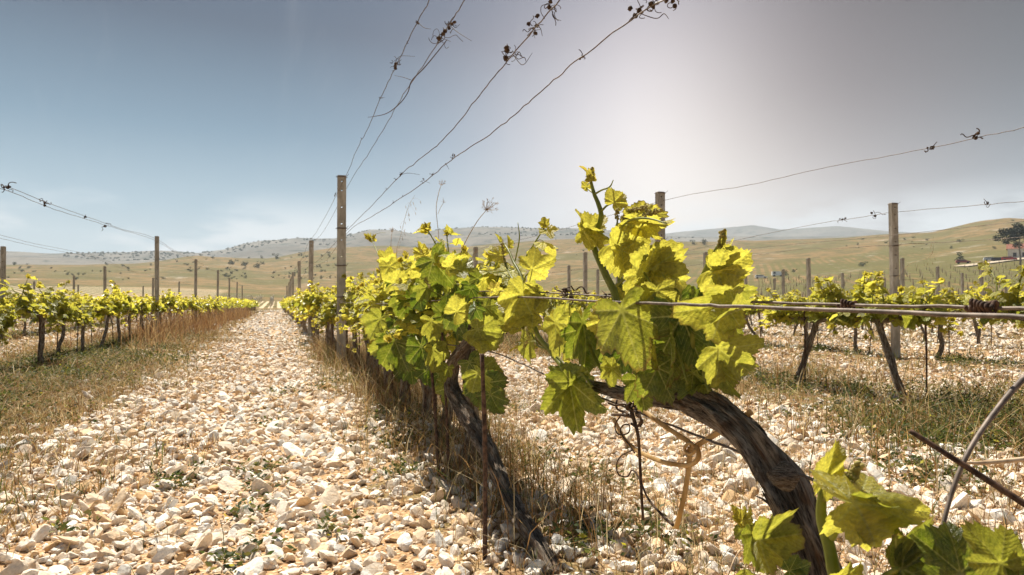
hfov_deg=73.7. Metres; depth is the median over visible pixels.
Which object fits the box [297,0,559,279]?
trellis wire
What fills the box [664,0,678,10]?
dried tendril
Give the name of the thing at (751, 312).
grapevine
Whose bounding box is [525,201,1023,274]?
trellis wire
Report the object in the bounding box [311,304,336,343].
grapevine
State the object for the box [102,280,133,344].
grapevine
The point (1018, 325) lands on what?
grapevine
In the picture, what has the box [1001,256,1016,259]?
parked car
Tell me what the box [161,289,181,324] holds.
grapevine
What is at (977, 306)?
wire coil
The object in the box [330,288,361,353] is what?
grapevine
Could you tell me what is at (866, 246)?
trellis wire
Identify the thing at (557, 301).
grapevine
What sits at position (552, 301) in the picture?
grapevine
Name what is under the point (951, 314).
trellis wire
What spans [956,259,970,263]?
parked car
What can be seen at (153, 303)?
grapevine
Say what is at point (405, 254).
grapevine
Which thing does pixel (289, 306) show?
grapevine
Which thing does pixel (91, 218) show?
trellis wire
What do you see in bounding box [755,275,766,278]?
parked car
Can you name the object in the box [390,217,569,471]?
grapevine
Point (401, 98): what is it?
trellis wire
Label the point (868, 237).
trellis wire
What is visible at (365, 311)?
grapevine
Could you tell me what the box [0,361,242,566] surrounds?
verge grass
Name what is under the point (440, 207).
dried umbel
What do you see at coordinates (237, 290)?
trellis post
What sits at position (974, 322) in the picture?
grapevine
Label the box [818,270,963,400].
grapevine
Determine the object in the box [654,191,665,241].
trellis post
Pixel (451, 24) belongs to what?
dried tendril
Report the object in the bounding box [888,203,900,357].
trellis post
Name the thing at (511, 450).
dry grass
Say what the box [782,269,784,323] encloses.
trellis post
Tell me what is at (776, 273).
parked van
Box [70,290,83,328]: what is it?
grapevine
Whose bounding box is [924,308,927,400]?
vine stake
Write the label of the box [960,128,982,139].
dried tendril
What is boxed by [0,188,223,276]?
trellis wire
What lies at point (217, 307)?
grapevine
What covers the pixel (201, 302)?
grapevine
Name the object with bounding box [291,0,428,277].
trellis wire
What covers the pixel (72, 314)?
grapevine
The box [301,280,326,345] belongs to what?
grapevine
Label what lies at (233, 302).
distant vine rows
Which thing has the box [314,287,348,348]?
grapevine
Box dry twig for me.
[967,457,1023,464]
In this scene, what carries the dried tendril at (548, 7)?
attached to the trellis wire at (470, 105)
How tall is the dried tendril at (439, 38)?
0.111 m
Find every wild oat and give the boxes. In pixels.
[396,197,420,254]
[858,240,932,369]
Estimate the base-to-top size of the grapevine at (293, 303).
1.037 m
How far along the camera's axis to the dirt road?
229.94 m
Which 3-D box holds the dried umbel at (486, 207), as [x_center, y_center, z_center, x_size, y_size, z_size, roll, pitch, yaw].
[-0.190,0.199,3.172,0.077,1.154,0.646,0,-1,-19]
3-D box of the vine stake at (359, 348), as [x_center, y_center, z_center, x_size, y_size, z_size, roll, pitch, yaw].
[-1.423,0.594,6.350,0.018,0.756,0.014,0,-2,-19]
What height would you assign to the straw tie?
0.227 m
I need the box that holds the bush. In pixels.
[955,252,963,259]
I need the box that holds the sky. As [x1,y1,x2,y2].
[0,0,1023,252]
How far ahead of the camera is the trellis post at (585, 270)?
15.84 m
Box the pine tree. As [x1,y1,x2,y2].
[993,222,1023,264]
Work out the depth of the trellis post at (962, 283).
26.47 m
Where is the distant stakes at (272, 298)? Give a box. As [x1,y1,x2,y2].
[204,261,1023,305]
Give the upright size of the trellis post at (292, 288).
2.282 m
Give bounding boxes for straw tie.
[612,409,753,529]
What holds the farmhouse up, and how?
on the hills
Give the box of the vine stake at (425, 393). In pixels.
[422,386,426,426]
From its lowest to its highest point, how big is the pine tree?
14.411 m
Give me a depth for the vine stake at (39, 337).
6.98 m
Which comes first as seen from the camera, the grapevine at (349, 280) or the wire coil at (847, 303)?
the wire coil at (847, 303)
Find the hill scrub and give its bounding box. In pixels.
[62,226,693,260]
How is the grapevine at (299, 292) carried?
on the ground at (954, 280)
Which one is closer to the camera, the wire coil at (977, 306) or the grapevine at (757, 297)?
the wire coil at (977, 306)
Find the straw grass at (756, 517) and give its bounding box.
[343,370,1023,574]
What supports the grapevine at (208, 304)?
on the ground at (954, 280)
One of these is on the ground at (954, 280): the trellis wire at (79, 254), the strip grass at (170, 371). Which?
the strip grass at (170, 371)
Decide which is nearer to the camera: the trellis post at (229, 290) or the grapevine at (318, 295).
the grapevine at (318, 295)
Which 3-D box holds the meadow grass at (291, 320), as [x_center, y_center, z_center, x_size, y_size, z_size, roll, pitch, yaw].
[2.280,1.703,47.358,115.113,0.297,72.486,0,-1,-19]
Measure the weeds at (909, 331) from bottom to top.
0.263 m
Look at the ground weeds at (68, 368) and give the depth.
3.69 m
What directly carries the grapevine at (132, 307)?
on the ground at (954, 280)
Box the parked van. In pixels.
[771,271,781,275]
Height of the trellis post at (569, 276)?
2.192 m
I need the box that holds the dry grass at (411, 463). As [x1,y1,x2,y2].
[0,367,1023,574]
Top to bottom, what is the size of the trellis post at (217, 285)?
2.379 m
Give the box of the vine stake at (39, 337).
[38,318,39,362]
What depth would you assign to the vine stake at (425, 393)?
3.67 m
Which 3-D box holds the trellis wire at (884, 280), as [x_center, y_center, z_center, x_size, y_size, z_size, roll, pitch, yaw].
[0.177,0.241,22.373,0.010,0.055,43.800,0,-1,-19]
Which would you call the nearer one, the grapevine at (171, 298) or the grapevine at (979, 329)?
the grapevine at (979, 329)
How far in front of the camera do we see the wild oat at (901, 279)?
5.32 m
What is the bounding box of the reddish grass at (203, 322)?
[45,303,256,351]
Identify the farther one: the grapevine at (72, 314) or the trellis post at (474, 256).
the trellis post at (474, 256)
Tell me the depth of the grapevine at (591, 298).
16.92 m
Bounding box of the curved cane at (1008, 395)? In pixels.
[941,374,1023,523]
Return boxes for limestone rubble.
[0,309,1023,574]
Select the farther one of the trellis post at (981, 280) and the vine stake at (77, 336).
the trellis post at (981, 280)
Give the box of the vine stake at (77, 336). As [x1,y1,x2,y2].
[76,321,78,351]
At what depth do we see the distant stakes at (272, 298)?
175.84 m
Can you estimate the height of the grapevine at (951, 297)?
1.036 m
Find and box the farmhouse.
[1006,243,1023,257]
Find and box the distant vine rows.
[10,293,958,325]
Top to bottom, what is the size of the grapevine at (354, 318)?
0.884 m
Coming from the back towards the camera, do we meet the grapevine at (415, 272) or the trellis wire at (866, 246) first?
the trellis wire at (866, 246)
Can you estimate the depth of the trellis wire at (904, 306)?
0.80 m
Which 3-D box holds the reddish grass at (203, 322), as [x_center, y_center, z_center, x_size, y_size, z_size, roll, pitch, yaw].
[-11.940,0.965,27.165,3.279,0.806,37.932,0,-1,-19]
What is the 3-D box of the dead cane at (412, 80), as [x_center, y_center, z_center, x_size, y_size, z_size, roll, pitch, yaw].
[-0.678,-1.142,3.926,0.037,0.274,2.306,0,-1,-20]
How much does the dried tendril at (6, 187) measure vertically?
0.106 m
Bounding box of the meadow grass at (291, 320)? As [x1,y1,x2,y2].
[16,309,1007,327]
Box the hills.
[6,218,1023,291]
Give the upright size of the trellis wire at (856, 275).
0.096 m
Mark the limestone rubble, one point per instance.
(306, 503)
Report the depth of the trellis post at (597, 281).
23.63 m
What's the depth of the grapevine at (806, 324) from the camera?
10.04 m
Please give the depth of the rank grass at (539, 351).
3.87 m
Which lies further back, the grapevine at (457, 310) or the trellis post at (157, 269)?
the trellis post at (157, 269)
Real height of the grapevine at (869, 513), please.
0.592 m
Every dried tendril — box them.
[1,182,15,192]
[390,56,401,70]
[429,29,461,47]
[443,19,469,39]
[501,44,531,64]
[523,16,543,36]
[535,0,560,25]
[554,285,588,304]
[627,0,668,22]
[646,0,661,12]
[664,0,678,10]
[924,142,936,152]
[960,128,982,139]
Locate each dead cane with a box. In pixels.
[372,40,446,116]
[608,399,673,525]
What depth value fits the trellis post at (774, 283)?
32.00 m
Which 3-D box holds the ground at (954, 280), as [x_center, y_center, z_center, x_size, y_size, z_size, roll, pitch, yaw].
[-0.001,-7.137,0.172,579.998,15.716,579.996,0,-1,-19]
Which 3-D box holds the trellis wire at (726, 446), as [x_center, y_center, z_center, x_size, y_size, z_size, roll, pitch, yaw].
[-0.029,0.249,2.108,0.006,0.091,3.184,0,-1,-19]
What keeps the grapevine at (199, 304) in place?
on the ground at (954, 280)
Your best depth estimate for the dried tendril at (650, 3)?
1.92 m
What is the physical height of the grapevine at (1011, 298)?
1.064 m
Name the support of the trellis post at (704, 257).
on the ground at (954, 280)
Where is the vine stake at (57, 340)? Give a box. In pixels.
[56,323,58,356]
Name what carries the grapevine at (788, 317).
on the ground at (954, 280)
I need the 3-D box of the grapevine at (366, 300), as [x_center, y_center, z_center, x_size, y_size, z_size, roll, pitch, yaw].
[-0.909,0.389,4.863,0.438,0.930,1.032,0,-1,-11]
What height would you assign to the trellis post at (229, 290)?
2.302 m
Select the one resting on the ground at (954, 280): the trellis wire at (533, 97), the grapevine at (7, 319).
the grapevine at (7, 319)
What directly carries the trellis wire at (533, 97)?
attached to the trellis post
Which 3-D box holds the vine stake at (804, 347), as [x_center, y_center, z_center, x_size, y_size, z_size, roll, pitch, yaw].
[2.366,0.552,5.519,0.018,0.800,0.016,-2,2,-19]
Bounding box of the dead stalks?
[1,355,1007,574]
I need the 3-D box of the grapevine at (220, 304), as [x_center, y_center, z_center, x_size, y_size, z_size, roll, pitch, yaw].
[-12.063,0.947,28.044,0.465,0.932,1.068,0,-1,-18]
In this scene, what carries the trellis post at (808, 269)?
on the ground at (954, 280)
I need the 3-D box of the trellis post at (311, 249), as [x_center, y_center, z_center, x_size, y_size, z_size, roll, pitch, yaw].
[-4.192,0.167,14.210,0.090,2.301,0.060,1,-2,-19]
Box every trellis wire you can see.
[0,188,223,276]
[1,185,242,285]
[1,238,171,280]
[2,235,191,284]
[289,0,464,283]
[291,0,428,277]
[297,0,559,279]
[301,0,663,279]
[348,291,1023,309]
[375,296,1023,319]
[420,342,937,527]
[461,127,1023,254]
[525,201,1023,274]
[551,268,1013,290]
[554,221,1022,272]
[559,237,1021,282]
[600,276,996,291]
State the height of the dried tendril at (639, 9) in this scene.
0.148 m
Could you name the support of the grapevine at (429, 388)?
on the ground at (954, 280)
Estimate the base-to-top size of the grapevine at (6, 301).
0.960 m
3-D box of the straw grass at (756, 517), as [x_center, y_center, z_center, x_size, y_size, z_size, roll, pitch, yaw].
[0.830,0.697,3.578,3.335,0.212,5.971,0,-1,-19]
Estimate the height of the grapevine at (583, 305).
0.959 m
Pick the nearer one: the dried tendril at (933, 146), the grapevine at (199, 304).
the dried tendril at (933, 146)
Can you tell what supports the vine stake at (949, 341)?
on the ground at (954, 280)
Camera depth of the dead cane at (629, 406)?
1.21 m
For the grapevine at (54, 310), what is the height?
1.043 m
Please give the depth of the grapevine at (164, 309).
14.52 m
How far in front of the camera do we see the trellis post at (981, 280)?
19.45 m
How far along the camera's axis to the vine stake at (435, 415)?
2.70 m
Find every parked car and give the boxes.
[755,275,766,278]
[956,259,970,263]
[991,257,1001,260]
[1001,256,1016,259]
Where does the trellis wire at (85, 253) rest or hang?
attached to the trellis post
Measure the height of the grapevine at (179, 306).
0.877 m
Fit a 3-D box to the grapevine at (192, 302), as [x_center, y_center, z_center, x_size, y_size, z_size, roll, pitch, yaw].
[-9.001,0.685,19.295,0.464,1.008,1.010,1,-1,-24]
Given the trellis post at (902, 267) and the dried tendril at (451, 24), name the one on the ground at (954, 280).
the trellis post at (902, 267)
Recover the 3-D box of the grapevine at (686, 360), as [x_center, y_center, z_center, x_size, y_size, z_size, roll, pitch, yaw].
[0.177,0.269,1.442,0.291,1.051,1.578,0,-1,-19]
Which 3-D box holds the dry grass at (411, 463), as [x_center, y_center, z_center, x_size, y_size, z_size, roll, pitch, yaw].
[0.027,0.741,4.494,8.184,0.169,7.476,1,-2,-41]
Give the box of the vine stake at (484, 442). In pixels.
[480,354,487,560]
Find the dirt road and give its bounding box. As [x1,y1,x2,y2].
[956,257,1023,265]
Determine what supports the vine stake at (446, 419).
on the ground at (954, 280)
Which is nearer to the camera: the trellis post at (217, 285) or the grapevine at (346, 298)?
the grapevine at (346, 298)
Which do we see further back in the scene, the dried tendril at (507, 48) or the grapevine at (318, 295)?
the grapevine at (318, 295)
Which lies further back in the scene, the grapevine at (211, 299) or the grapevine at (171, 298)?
the grapevine at (211, 299)
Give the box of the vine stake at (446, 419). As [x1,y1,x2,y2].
[441,332,449,472]
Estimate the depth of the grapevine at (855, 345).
9.12 m
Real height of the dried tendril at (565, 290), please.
0.045 m
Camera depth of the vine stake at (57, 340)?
7.81 m
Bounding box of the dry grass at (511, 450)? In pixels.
[270,331,735,567]
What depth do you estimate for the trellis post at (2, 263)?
13.11 m
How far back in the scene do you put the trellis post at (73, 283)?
27.17 m
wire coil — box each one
[836,299,856,307]
[964,298,999,312]
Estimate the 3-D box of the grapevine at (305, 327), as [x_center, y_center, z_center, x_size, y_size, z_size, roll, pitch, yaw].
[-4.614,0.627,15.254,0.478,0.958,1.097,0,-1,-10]
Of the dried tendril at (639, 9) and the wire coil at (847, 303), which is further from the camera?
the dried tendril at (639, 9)
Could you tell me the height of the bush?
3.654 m
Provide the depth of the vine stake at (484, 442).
1.79 m
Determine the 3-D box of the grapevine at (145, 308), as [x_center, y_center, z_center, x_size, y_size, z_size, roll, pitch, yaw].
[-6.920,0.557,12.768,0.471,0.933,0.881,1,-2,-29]
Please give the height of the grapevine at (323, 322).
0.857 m
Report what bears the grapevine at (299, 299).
on the ground at (954, 280)
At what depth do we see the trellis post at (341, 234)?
7.18 m
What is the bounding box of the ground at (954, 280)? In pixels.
[0,260,1023,574]
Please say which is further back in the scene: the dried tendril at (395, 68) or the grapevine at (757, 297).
the grapevine at (757, 297)
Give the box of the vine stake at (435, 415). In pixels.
[427,315,439,475]
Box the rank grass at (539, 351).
[349,331,1023,520]
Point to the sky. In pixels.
(197, 126)
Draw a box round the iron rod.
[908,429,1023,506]
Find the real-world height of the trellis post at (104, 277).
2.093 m
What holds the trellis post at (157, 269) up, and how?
on the ground at (954, 280)
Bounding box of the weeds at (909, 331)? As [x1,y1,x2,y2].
[0,320,1023,385]
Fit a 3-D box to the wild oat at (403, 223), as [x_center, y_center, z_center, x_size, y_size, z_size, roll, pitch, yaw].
[-0.752,0.108,4.840,0.080,1.415,0.777,0,-1,-19]
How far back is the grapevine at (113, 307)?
9.90 m
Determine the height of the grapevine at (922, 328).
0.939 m
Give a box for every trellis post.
[0,246,5,336]
[73,275,74,294]
[103,266,105,322]
[152,278,153,318]
[154,236,158,331]
[194,259,196,315]
[216,270,218,313]
[228,278,229,310]
[236,282,237,297]
[289,278,291,315]
[292,272,293,318]
[298,261,300,323]
[308,240,313,335]
[335,175,347,363]
[473,247,477,266]
[567,265,570,290]
[583,252,586,304]
[596,269,598,296]
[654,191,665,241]
[703,252,707,267]
[773,278,775,299]
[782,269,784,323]
[806,258,811,329]
[841,273,843,292]
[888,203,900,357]
[900,258,904,329]
[936,266,939,294]
[960,273,963,318]
[979,262,983,325]
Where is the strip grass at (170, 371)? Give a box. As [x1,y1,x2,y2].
[0,329,434,542]
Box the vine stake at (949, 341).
[948,326,949,357]
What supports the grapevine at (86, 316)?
on the ground at (954, 280)
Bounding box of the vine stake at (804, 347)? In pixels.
[803,306,805,379]
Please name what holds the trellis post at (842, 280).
on the ground at (954, 280)
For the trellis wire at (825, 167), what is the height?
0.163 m
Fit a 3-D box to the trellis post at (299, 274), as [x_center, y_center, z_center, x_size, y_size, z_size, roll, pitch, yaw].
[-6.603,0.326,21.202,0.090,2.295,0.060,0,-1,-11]
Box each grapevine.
[0,273,71,365]
[0,294,17,344]
[0,296,20,338]
[14,291,35,335]
[31,293,83,354]
[65,295,96,350]
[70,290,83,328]
[82,291,127,346]
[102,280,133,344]
[120,294,140,336]
[128,293,155,332]
[144,294,161,334]
[153,298,169,328]
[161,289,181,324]
[167,298,183,320]
[172,296,191,322]
[185,294,201,321]
[188,297,203,319]
[198,298,203,319]
[203,295,217,313]
[204,299,211,319]
[213,300,221,315]
[214,300,223,311]
[287,299,293,318]
[291,293,299,325]
[293,288,313,333]
[294,289,304,329]
[295,302,307,332]
[296,292,315,341]
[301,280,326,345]
[305,282,336,345]
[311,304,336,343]
[313,297,336,349]
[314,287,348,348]
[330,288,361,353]
[335,267,381,372]
[339,274,368,365]
[340,287,372,377]
[346,280,378,381]
[352,276,390,395]
[358,232,563,574]
[368,250,414,407]
[379,264,431,422]
[383,245,471,442]
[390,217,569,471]
[487,166,842,574]
[544,286,558,316]
[549,292,561,306]
[555,289,593,310]
[587,290,599,304]
[744,295,766,334]
[753,292,769,333]
[754,276,873,382]
[783,289,835,347]
[809,439,1023,574]
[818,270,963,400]
[836,290,881,352]
[908,279,985,359]
[920,294,932,341]
[945,250,1023,325]
[953,286,990,343]
[954,291,986,335]
[987,293,1023,328]
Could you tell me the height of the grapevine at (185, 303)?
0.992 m
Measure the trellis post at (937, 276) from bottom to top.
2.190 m
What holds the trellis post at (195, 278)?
on the ground at (954, 280)
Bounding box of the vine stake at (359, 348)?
[358,330,359,371]
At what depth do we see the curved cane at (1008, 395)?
0.63 m
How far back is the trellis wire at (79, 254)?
18.36 m
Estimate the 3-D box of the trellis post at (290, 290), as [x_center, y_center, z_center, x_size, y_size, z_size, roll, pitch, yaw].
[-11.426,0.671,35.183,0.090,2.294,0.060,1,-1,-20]
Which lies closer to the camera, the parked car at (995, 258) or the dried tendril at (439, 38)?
the dried tendril at (439, 38)
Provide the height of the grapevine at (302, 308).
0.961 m
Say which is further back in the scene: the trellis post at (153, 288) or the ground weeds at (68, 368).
the trellis post at (153, 288)
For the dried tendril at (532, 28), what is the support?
attached to the trellis wire at (470, 105)
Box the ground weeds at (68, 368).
[0,322,1023,573]
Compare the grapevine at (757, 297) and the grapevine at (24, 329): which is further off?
the grapevine at (757, 297)
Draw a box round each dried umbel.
[436,180,445,238]
[461,197,498,251]

